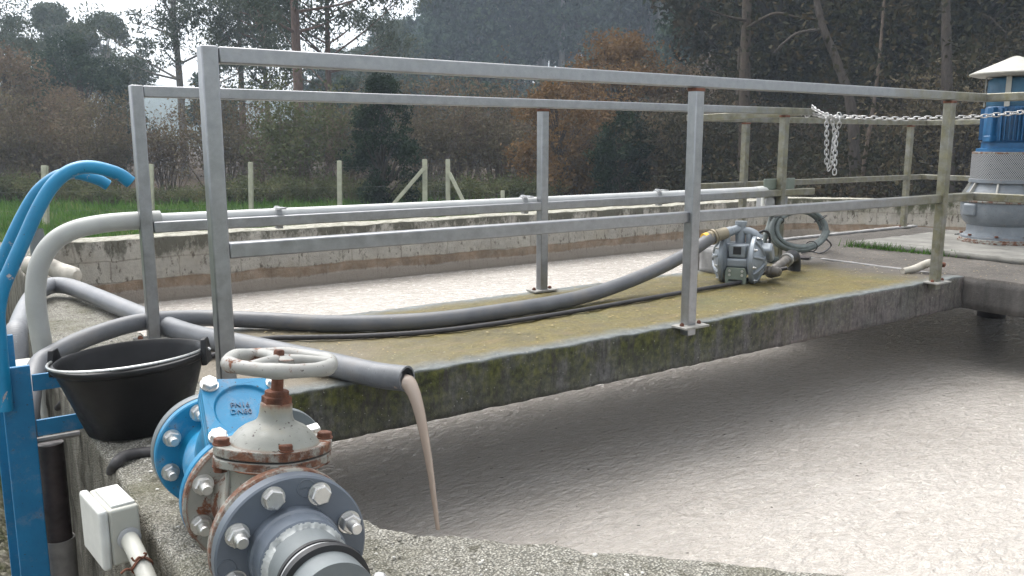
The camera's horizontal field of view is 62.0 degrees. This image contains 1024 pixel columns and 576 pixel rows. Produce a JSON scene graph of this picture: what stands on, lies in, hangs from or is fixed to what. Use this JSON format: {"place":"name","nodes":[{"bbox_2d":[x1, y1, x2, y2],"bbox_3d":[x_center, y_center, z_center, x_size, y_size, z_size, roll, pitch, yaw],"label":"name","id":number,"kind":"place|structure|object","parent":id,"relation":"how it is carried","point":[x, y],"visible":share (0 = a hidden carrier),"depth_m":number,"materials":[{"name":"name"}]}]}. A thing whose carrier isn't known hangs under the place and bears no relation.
{"place":"outdoors","nodes":[
{"label":"outdoors","id":0,"kind":"place"},
{"bbox_2d":[84,85,291,147],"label":"hill","id":1,"kind":"structure","parent":0,"point":[152,104],"depth_m":250.43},
{"bbox_2d":[0,0,555,89],"label":"sky","id":2,"kind":"structure","parent":0,"point":[190,66],"materials":[{"name":"white"}]},
{"bbox_2d":[0,9,1019,575],"bbox_3d":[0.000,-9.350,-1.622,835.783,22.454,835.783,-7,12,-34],"label":"ground","id":3,"kind":"structure","parent":0,"point":[4,561],"depth_m":27.88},
{"bbox_2d":[0,167,40,201],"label":"bramble","id":4,"kind":"object","parent":3,"relation":"on","point":[9,178],"visible":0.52,"depth_m":22.55,"materials":[{"name":"green plant"}]},
{"bbox_2d":[0,0,52,97],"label":"tree","id":5,"kind":"object","parent":3,"relation":"on","point":[32,43],"visible":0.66,"depth_m":43.56,"materials":[{"name":"green plant"}]},
{"bbox_2d":[0,173,68,201],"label":"bramble","id":6,"kind":"object","parent":3,"relation":"on","point":[13,189],"visible":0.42,"depth_m":22.47,"materials":[{"name":"green plant"}]},
{"bbox_2d":[0,39,82,183],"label":"tree","id":7,"kind":"object","parent":3,"relation":"on","point":[7,61],"visible":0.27,"depth_m":32.84,"materials":[{"name":"green plant"}]},
{"bbox_2d":[0,82,88,190],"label":"bush","id":8,"kind":"object","parent":3,"relation":"on","point":[11,154],"visible":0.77,"depth_m":26.53,"materials":[{"name":"brown plant"}]},
{"bbox_2d":[0,0,111,99],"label":"tree","id":9,"kind":"object","parent":3,"relation":"on","point":[49,17],"visible":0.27,"depth_m":58.69,"materials":[{"name":"green plant"}]},
{"bbox_2d":[38,439,78,575],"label":"drain pipe","id":10,"kind":"object","parent":3,"relation":"on","point":[62,550],"visible":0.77,"depth_m":2.15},
{"bbox_2d":[37,430,78,442],"bbox_3d":[-1.135,0.373,2.147,0.170,0.016,0.016,-7,12,-34],"label":"rod","id":11,"kind":"object","parent":10,"relation":"on","point":[54,437],"visible":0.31,"depth_m":2.14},
{"bbox_2d":[0,81,124,180],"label":"tree","id":12,"kind":"object","parent":3,"relation":"on","point":[66,95],"visible":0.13,"depth_m":31.98,"materials":[{"name":"green plant"}]},
{"bbox_2d":[7,169,121,200],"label":"bramble","id":13,"kind":"object","parent":3,"relation":"on","point":[72,183],"visible":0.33,"depth_m":22.77,"materials":[{"name":"green plant"}]},
{"bbox_2d":[0,83,129,189],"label":"bush","id":14,"kind":"object","parent":3,"relation":"on","point":[53,146],"visible":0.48,"depth_m":27.29,"materials":[{"name":"brown plant"}]},
{"bbox_2d":[2,30,157,171],"bbox_3d":[-19.791,-8.307,39.404,6.473,6.884,6.065,-3,10,-17],"label":"tree","id":15,"kind":"object","parent":3,"relation":"on","point":[81,69],"visible":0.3,"depth_m":38.06,"materials":[{"name":"green plant"}]},
{"bbox_2d":[53,181,124,203],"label":"bramble","id":16,"kind":"object","parent":3,"relation":"on","point":[67,193],"visible":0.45,"depth_m":22.30,"materials":[{"name":"green plant"}]},
{"bbox_2d":[27,73,182,191],"bbox_3d":[-12.629,-4.723,26.383,4.326,4.077,4.023,6,11,30],"label":"bush","id":17,"kind":"object","parent":3,"relation":"on","point":[101,150],"visible":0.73,"depth_m":26.29,"materials":[{"name":"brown plant"}]},
{"bbox_2d":[58,10,158,130],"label":"tree","id":18,"kind":"object","parent":3,"relation":"on","point":[103,48],"visible":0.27,"depth_m":63.68,"materials":[{"name":"green plant"}]},
{"bbox_2d":[72,183,157,204],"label":"bramble","id":19,"kind":"object","parent":3,"relation":"on","point":[110,196],"visible":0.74,"depth_m":21.83,"materials":[{"name":"green plant"}]},
{"bbox_2d":[74,88,202,192],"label":"bush","id":20,"kind":"object","parent":3,"relation":"on","point":[166,156],"visible":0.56,"depth_m":27.52,"materials":[{"name":"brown plant"}]},
{"bbox_2d":[113,185,186,204],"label":"bramble","id":21,"kind":"object","parent":3,"relation":"on","point":[155,198],"visible":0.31,"depth_m":21.82,"materials":[{"name":"green plant"}]},
{"bbox_2d":[64,0,272,175],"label":"tree","id":22,"kind":"object","parent":3,"relation":"on","point":[172,19],"visible":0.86,"depth_m":40.32,"materials":[{"name":"green plant"}]},
{"bbox_2d":[154,182,204,202],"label":"bramble","id":23,"kind":"object","parent":3,"relation":"on","point":[182,198],"visible":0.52,"depth_m":22.30,"materials":[{"name":"green plant"}]},
{"bbox_2d":[174,180,240,202],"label":"bramble","id":24,"kind":"object","parent":3,"relation":"on","point":[200,194],"visible":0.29,"depth_m":21.73,"materials":[{"name":"green plant"}]},
{"bbox_2d":[185,66,238,140],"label":"tree","id":25,"kind":"object","parent":3,"relation":"on","point":[195,78],"visible":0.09,"depth_m":58.21,"materials":[{"name":"green plant"}]},
{"bbox_2d":[146,61,283,191],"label":"bush","id":26,"kind":"object","parent":3,"relation":"on","point":[231,146],"visible":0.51,"depth_m":26.39,"materials":[{"name":"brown plant"}]},
{"bbox_2d":[157,0,289,168],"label":"tree","id":27,"kind":"object","parent":3,"relation":"on","point":[206,37],"visible":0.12,"depth_m":48.20,"materials":[{"name":"green plant"}]},
{"bbox_2d":[199,168,284,204],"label":"bramble","id":28,"kind":"object","parent":3,"relation":"on","point":[242,187],"visible":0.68,"depth_m":21.76,"materials":[{"name":"green plant"}]},
{"bbox_2d":[0,161,504,224],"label":"field fence","id":29,"kind":"object","parent":3,"relation":"on","point":[45,172],"visible":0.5,"depth_m":16.59,"materials":[{"name":"concrete"}]},
{"bbox_2d":[179,0,353,165],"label":"tree","id":30,"kind":"object","parent":3,"relation":"on","point":[254,43],"visible":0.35,"depth_m":43.72,"materials":[{"name":"green plant"}]},
{"bbox_2d":[196,86,336,186],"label":"bush","id":31,"kind":"object","parent":3,"relation":"on","point":[264,178],"visible":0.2,"depth_m":28.14,"materials":[{"name":"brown plant"}]},
{"bbox_2d":[0,193,548,242],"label":"grass","id":32,"kind":"structure","parent":3,"relation":"on","point":[61,207],"depth_m":20.12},
{"bbox_2d":[254,183,303,202],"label":"bramble","id":33,"kind":"object","parent":3,"relation":"on","point":[274,197],"visible":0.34,"depth_m":22.35,"materials":[{"name":"green plant"}]},
{"bbox_2d":[223,68,362,195],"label":"bush","id":34,"kind":"object","parent":3,"relation":"on","point":[301,148],"visible":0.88,"depth_m":24.25,"materials":[{"name":"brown plant"}]},
{"bbox_2d":[207,0,402,179],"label":"tree","id":35,"kind":"object","parent":3,"relation":"on","point":[295,30],"visible":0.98,"depth_m":32.06,"materials":[{"name":"green plant"}]},
{"bbox_2d":[255,167,362,202],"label":"bramble","id":36,"kind":"object","parent":3,"relation":"on","point":[298,186],"visible":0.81,"depth_m":22.06,"materials":[{"name":"green plant"}]},
{"bbox_2d":[294,172,366,200],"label":"bramble","id":37,"kind":"object","parent":3,"relation":"on","point":[324,188],"visible":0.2,"depth_m":22.98,"materials":[{"name":"green plant"}]},
{"bbox_2d":[239,0,434,175],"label":"tree","id":38,"kind":"object","parent":3,"relation":"on","point":[327,42],"visible":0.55,"depth_m":38.42,"materials":[{"name":"green plant"}]},
{"bbox_2d":[274,72,425,194],"bbox_3d":[-5.019,-4.828,26.412,4.554,4.291,4.234,1,10,7],"label":"bush","id":39,"kind":"object","parent":3,"relation":"on","point":[356,175],"visible":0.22,"depth_m":26.29,"materials":[{"name":"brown plant"}]},
{"bbox_2d":[336,176,410,202],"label":"bramble","id":40,"kind":"object","parent":3,"relation":"on","point":[353,189],"visible":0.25,"depth_m":21.88,"materials":[{"name":"green plant"}]},
{"bbox_2d":[340,6,412,92],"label":"tree","id":41,"kind":"object","parent":3,"relation":"on","point":[376,49],"visible":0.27,"depth_m":67.73,"materials":[{"name":"green plant"}]},
{"bbox_2d":[335,72,423,203],"bbox_3d":[-3.218,-3.561,21.058,2.233,3.648,1.923,6,12,31],"label":"tree","id":42,"kind":"object","parent":3,"relation":"on","point":[367,150],"visible":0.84,"depth_m":20.93,"materials":[{"name":"green plant"}]},
{"bbox_2d":[0,243,848,575],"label":"tank wall","id":43,"kind":"structure","parent":3,"relation":"on","point":[166,543],"depth_m":1.49,"materials":[{"name":"concrete"}]},
{"bbox_2d":[30,228,44,254],"bbox_3d":[-2.899,-0.110,5.232,0.083,0.507,0.083,-7,12,-34],"label":"pipe stub","id":44,"kind":"object","parent":43,"relation":"attached to","point":[39,236],"visible":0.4,"depth_m":5.17,"materials":[{"name":"grey plastic"}]},
{"bbox_2d":[21,256,81,280],"bbox_3d":[-2.312,-0.092,4.290,0.316,0.136,0.108,3,10,15],"label":"broken pipe","id":45,"kind":"object","parent":43,"relation":"on","point":[57,268],"visible":0.51,"depth_m":4.25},
{"bbox_2d":[0,160,134,575],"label":"access ladder","id":46,"kind":"object","parent":43,"relation":"attached to","point":[20,473],"visible":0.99,"depth_m":2.08,"materials":[{"name":"metal"}]},
{"bbox_2d":[79,484,141,570],"bbox_3d":[-0.734,0.434,1.559,0.068,0.118,0.154,-8,13,-38],"label":"junction box","id":47,"kind":"object","parent":43,"relation":"attached to","point":[110,517],"visible":0.9,"depth_m":1.51,"materials":[{"name":"beige plastic"}]},
{"bbox_2d":[120,532,156,575],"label":"conduit pipe","id":48,"kind":"object","parent":47,"relation":"attached to","point":[141,562],"visible":1,"depth_m":1.46,"materials":[{"name":"beige plastic"}]},
{"bbox_2d":[45,337,211,440],"bbox_3d":[-0.919,0.233,2.058,0.358,0.220,0.351,-7,12,-34],"label":"bucket","id":49,"kind":"object","parent":43,"relation":"on","point":[130,390],"visible":0.94,"depth_m":1.96,"materials":[{"name":"black plastic"}]},
{"bbox_2d":[106,447,150,475],"bbox_3d":[-0.789,0.387,1.938,0.254,0.098,0.137,-7,12,-34],"label":"power cable","id":50,"kind":"object","parent":43,"relation":"on","point":[119,459],"visible":0.51,"depth_m":1.84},
{"bbox_2d":[150,394,198,486],"bbox_3d":[-0.581,0.290,1.610,0.205,0.204,0.116,-7,12,-34],"label":"flanged pipe","id":51,"kind":"object","parent":43,"relation":"on","point":[170,412],"visible":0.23,"depth_m":1.53,"materials":[{"name":"grey metal"}]},
{"bbox_2d":[154,375,270,526],"bbox_3d":[-0.481,0.274,1.442,0.200,0.287,0.291,-6,11,-30],"label":"check valve","id":52,"kind":"object","parent":43,"relation":"on","point":[189,432],"visible":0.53,"depth_m":1.40,"materials":[{"name":"blue paint"}]},
{"bbox_2d":[182,347,337,575],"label":"gate valve","id":53,"kind":"object","parent":43,"relation":"on","point":[274,437],"visible":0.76,"depth_m":1.18,"materials":[{"name":"white metal"}]},
{"bbox_2d":[211,471,386,575],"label":"flanged pipe","id":54,"kind":"object","parent":53,"relation":"attached to","point":[298,523],"visible":1,"depth_m":1.08,"materials":[{"name":"grey plastic"}]},
{"bbox_2d":[293,408,320,432],"bbox_3d":[-0.508,0.306,1.768,0.161,0.161,0.251,-7,12,-34],"label":"end cap fitting","id":55,"kind":"object","parent":43,"relation":"on","point":[307,420],"visible":0.11,"depth_m":1.70,"materials":[{"name":"grey plastic"}]},
{"bbox_2d":[25,186,768,435],"bbox_3d":[-0.051,0.307,3.878,3.713,1.449,0.098,-7,12,-34],"label":"conduit pipe","id":56,"kind":"object","parent":43,"relation":"attached to","point":[51,244],"visible":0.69,"depth_m":2.86,"materials":[{"name":"white plastic"}]},
{"bbox_2d":[110,340,708,575],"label":"loose grit","id":57,"kind":"object","parent":43,"relation":"on","point":[398,538],"visible":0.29,"depth_m":1.46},
{"bbox_2d":[198,257,963,441],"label":"walkway","id":58,"kind":"structure","parent":43,"relation":"on","point":[510,363],"depth_m":3.15,"materials":[{"name":"concrete"}]},
{"bbox_2d":[6,277,414,391],"bbox_3d":[-1.349,0.625,2.945,2.322,1.043,0.649,8,13,40],"label":"discharge hose","id":59,"kind":"object","parent":58,"relation":"on","point":[374,374],"visible":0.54,"depth_m":2.90,"materials":[{"name":"plastic"}]},
{"bbox_2d":[394,373,439,529],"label":"sludge stream","id":60,"kind":"structure","parent":59,"relation":"attached to","point":[409,385],"depth_m":2.33,"materials":[{"name":"beige"}]},
{"bbox_2d":[27,234,715,436],"bbox_3d":[-0.317,0.449,3.474,2.988,1.207,0.566,-7,12,-34],"label":"suction hose","id":61,"kind":"object","parent":58,"relation":"on","point":[80,340],"visible":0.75,"depth_m":3.11,"materials":[{"name":"rubber"}]},
{"bbox_2d":[54,266,787,410],"bbox_3d":[0.016,0.122,3.388,3.279,0.157,0.303,-7,12,-34],"label":"power cable","id":62,"kind":"object","parent":58,"relation":"on","point":[439,330],"visible":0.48,"depth_m":3.15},
{"bbox_2d":[128,85,814,340],"bbox_3d":[0.230,-0.409,3.937,3.746,0.900,0.075,-7,12,-34],"label":"railing","id":63,"kind":"object","parent":58,"relation":"on","point":[149,227],"visible":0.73,"depth_m":3.47,"materials":[{"name":"metal"}]},
{"bbox_2d":[756,178,794,205],"bbox_3d":[1.509,-0.534,4.889,0.270,0.190,0.104,-7,12,-34],"label":"switch box","id":64,"kind":"object","parent":63,"relation":"attached to","point":[769,184],"visible":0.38,"depth_m":4.83,"materials":[{"name":"green paint"}]},
{"bbox_2d":[804,105,1023,175],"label":"chain","id":65,"kind":"object","parent":63,"relation":"hanging from","point":[826,115],"visible":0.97,"depth_m":4.59,"materials":[{"name":"metal"}]},
{"bbox_2d":[196,45,1023,378],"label":"railing","id":66,"kind":"object","parent":58,"relation":"on","point":[224,249],"visible":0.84,"depth_m":2.69,"materials":[{"name":"metal"}]},
{"bbox_2d":[254,253,1015,360],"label":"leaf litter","id":67,"kind":"object","parent":58,"relation":"on","point":[638,310],"visible":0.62,"depth_m":3.64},
{"bbox_2d":[699,247,714,273],"bbox_3d":[1.077,-0.149,4.529,0.113,0.128,0.112,-7,12,-34],"label":"concrete block","id":68,"kind":"object","parent":58,"relation":"on","point":[705,264],"depth_m":4.50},
{"bbox_2d":[700,221,800,283],"bbox_3d":[1.271,-0.163,4.288,0.784,0.364,0.311,-7,12,-34],"label":"diaphragm pump","id":69,"kind":"object","parent":58,"relation":"on","point":[739,258],"visible":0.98,"depth_m":4.14,"materials":[{"name":"paint"}]},
{"bbox_2d":[900,259,945,273],"bbox_3d":[2.158,-0.114,4.462,0.241,0.082,0.089,1,10,3],"label":"bent plastic pipe","id":70,"kind":"object","parent":58,"relation":"on","point":[921,266],"visible":0.73,"depth_m":4.46,"materials":[{"name":"plastic"}]},
{"bbox_2d":[698,225,1023,317],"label":"pump platform","id":71,"kind":"structure","parent":43,"relation":"on","point":[997,287],"depth_m":4.79,"materials":[{"name":"concrete"}]},
{"bbox_2d":[762,213,831,261],"bbox_3d":[1.783,-0.334,5.019,0.861,0.319,0.300,-9,13,-41],"label":"cable coil","id":72,"kind":"object","parent":71,"relation":"on","point":[778,240],"visible":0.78,"depth_m":4.80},
{"bbox_2d":[686,113,979,241],"bbox_3d":[2.927,-0.616,5.145,2.738,0.895,2.508,-7,12,-34],"label":"railing","id":73,"kind":"object","parent":71,"relation":"on","point":[746,120],"visible":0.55,"depth_m":6.09,"materials":[{"name":"metal"}]},
{"bbox_2d":[838,238,968,258],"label":"grass tuft","id":74,"kind":"object","parent":71,"relation":"on","point":[885,248],"visible":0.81,"depth_m":5.43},
{"bbox_2d":[853,230,1023,264],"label":"plinth","id":75,"kind":"structure","parent":71,"relation":"on","point":[1002,254],"depth_m":5.33,"materials":[{"name":"concrete"}]},
{"bbox_2d":[957,56,1023,318],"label":"aerator","id":76,"kind":"object","parent":75,"relation":"on","point":[997,161],"visible":0.78,"depth_m":5.42,"materials":[{"name":"grey paint"}]},
{"bbox_2d":[392,159,464,217],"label":"wire fence with posts","id":77,"kind":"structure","parent":3,"relation":"on","point":[423,172],"depth_m":16.57,"materials":[{"name":"concrete"}]},
{"bbox_2d":[394,173,466,200],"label":"bramble","id":78,"kind":"object","parent":3,"relation":"on","point":[432,194],"visible":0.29,"depth_m":22.87,"materials":[{"name":"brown plant"}]},
{"bbox_2d":[349,52,516,193],"bbox_3d":[-2.590,-5.039,26.465,5.010,4.720,4.658,-3,10,-19],"label":"bush","id":79,"kind":"object","parent":3,"relation":"on","point":[437,142],"visible":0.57,"depth_m":26.23,"materials":[{"name":"green plant"}]},
{"bbox_2d":[393,45,520,187],"bbox_3d":[-1.605,-5.356,28.221,4.494,4.750,6.169,-6,12,-32],"label":"bush","id":80,"kind":"object","parent":3,"relation":"on","point":[460,162],"visible":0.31,"depth_m":28.00,"materials":[{"name":"brown plant"}]},
{"bbox_2d":[429,167,511,200],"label":"bramble","id":81,"kind":"object","parent":3,"relation":"on","point":[466,190],"visible":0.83,"depth_m":22.00,"materials":[{"name":"green plant"}]},
{"bbox_2d":[284,0,709,164],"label":"hillside wood","id":82,"kind":"object","parent":3,"relation":"on","point":[482,31],"visible":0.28,"depth_m":85.38,"materials":[{"name":"green plant"}]},
{"bbox_2d":[438,77,562,194],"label":"bush","id":83,"kind":"object","parent":3,"relation":"on","point":[495,141],"visible":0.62,"depth_m":26.32,"materials":[{"name":"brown plant"}]},
{"bbox_2d":[54,197,965,303],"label":"tank wall","id":84,"kind":"structure","parent":3,"relation":"on","point":[111,264],"depth_m":7.31,"materials":[{"name":"concrete"}]},
{"bbox_2d":[469,169,557,198],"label":"bramble","id":85,"kind":"object","parent":3,"relation":"on","point":[512,181],"visible":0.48,"depth_m":22.85,"materials":[{"name":"green plant"}]},
{"bbox_2d":[494,174,570,197],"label":"bramble","id":86,"kind":"object","parent":3,"relation":"on","point":[526,192],"visible":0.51,"depth_m":22.47,"materials":[{"name":"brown plant"}]},
{"bbox_2d":[458,61,608,180],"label":"bush","id":87,"kind":"object","parent":3,"relation":"on","point":[520,126],"visible":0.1,"depth_m":29.09,"materials":[{"name":"brown plant"}]},
{"bbox_2d":[500,80,616,195],"bbox_3d":[1.384,-4.050,23.726,3.382,3.758,3.830,2,10,11],"label":"tree","id":88,"kind":"object","parent":3,"relation":"on","point":[551,93],"visible":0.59,"depth_m":23.25,"materials":[{"name":"green plant"}]},
{"bbox_2d":[559,0,564,66],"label":"tree","id":89,"kind":"object","parent":3,"relation":"on","point":[561,57],"visible":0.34,"depth_m":89.17,"materials":[{"name":"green plant"}]},
{"bbox_2d":[521,112,651,194],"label":"bush","id":90,"kind":"object","parent":3,"relation":"on","point":[576,148],"visible":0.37,"depth_m":23.42,"materials":[{"name":"brown plant"}]},
{"bbox_2d":[526,26,707,189],"bbox_3d":[3.620,-5.570,27.370,6.297,5.504,5.857,-2,10,-12],"label":"tree","id":91,"kind":"object","parent":3,"relation":"on","point":[629,52],"visible":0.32,"depth_m":26.48,"materials":[{"name":"brown plant"}]},
{"bbox_2d":[583,110,657,193],"bbox_3d":[2.780,-3.288,21.783,1.854,2.834,1.987,5,11,26],"label":"tree","id":92,"kind":"object","parent":3,"relation":"on","point":[619,179],"visible":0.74,"depth_m":21.46,"materials":[{"name":"green plant"}]},
{"bbox_2d":[564,69,733,204],"bbox_3d":[3.736,-3.880,22.686,3.871,3.648,3.599,-6,11,-29],"label":"bush","id":93,"kind":"object","parent":3,"relation":"on","point":[654,167],"visible":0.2,"depth_m":22.41,"materials":[{"name":"green plant"}]},
{"bbox_2d":[617,57,768,185],"bbox_3d":[5.228,-4.746,26.555,4.804,4.716,4.636,-3,10,-16],"label":"tree","id":94,"kind":"object","parent":3,"relation":"on","point":[682,72],"visible":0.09,"depth_m":25.85,"materials":[{"name":"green plant"}]},
{"bbox_2d":[610,53,803,201],"bbox_3d":[4.944,-3.918,21.483,4.536,4.151,4.935,3,10,14],"label":"bush","id":95,"kind":"object","parent":3,"relation":"on","point":[682,129],"visible":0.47,"depth_m":21.07,"materials":[{"name":"brown plant"}]},
{"bbox_2d":[642,0,775,77],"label":"tree","id":96,"kind":"object","parent":3,"relation":"on","point":[670,29],"visible":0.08,"depth_m":33.73,"materials":[{"name":"green plant"}]},
{"bbox_2d":[676,3,798,181],"bbox_3d":[5.813,-4.677,22.351,3.022,5.582,2.977,-7,12,-34],"label":"tree","id":97,"kind":"object","parent":3,"relation":"on","point":[725,51],"visible":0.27,"depth_m":22.28,"materials":[{"name":"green plant"}]},
{"bbox_2d":[682,0,815,181],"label":"tree","id":98,"kind":"object","parent":3,"relation":"on","point":[746,19],"visible":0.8,"depth_m":19.93,"materials":[{"name":"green plant"}]},
{"bbox_2d":[650,0,896,100],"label":"tree","id":99,"kind":"object","parent":3,"relation":"on","point":[692,12],"visible":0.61,"depth_m":27.83,"materials":[{"name":"green plant"}]},
{"bbox_2d":[629,1,1022,204],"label":"undergrowth","id":100,"kind":"object","parent":3,"relation":"on","point":[811,157],"visible":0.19,"depth_m":20.44,"materials":[{"name":"green plant"}]},
{"bbox_2d":[752,0,915,197],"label":"tree","id":101,"kind":"object","parent":3,"relation":"on","point":[842,76],"visible":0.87,"depth_m":18.06,"materials":[{"name":"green plant"}]},
{"bbox_2d":[846,1,883,84],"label":"tree","id":102,"kind":"object","parent":3,"relation":"on","point":[855,47],"visible":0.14,"depth_m":28.00,"materials":[{"name":"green plant"}]},
{"bbox_2d":[809,0,941,189],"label":"tree","id":103,"kind":"object","parent":3,"relation":"on","point":[879,49],"visible":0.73,"depth_m":18.77,"materials":[{"name":"brown plant"}]},
{"bbox_2d":[819,34,984,197],"bbox_3d":[9.188,-3.467,18.692,3.851,4.237,3.763,-8,13,-39],"label":"bush","id":104,"kind":"object","parent":3,"relation":"on","point":[928,129],"visible":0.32,"depth_m":18.64,"materials":[{"name":"green plant"}]},
{"bbox_2d":[825,0,1023,83],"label":"tree","id":105,"kind":"object","parent":3,"relation":"on","point":[959,30],"visible":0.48,"depth_m":25.50,"materials":[{"name":"green plant"}]},
{"bbox_2d":[864,0,1023,137],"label":"tree","id":106,"kind":"object","parent":3,"relation":"on","point":[979,64],"visible":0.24,"depth_m":20.17,"materials":[{"name":"green plant"}]},
{"bbox_2d":[884,0,1004,191],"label":"tree","id":107,"kind":"object","parent":3,"relation":"on","point":[946,22],"visible":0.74,"depth_m":17.53,"materials":[{"name":"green plant"}]},
{"bbox_2d":[894,36,1014,194],"bbox_3d":[9.574,-3.189,17.665,3.575,4.025,3.658,-7,12,-36],"label":"bush","id":108,"kind":"object","parent":3,"relation":"on","point":[965,141],"visible":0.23,"depth_m":17.69,"materials":[{"name":"green plant"}]},
{"bbox_2d":[138,248,1023,575],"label":"water","id":109,"kind":"structure","parent":0,"point":[894,448],"depth_m":3.21,"materials":[{"name":"liquid"}]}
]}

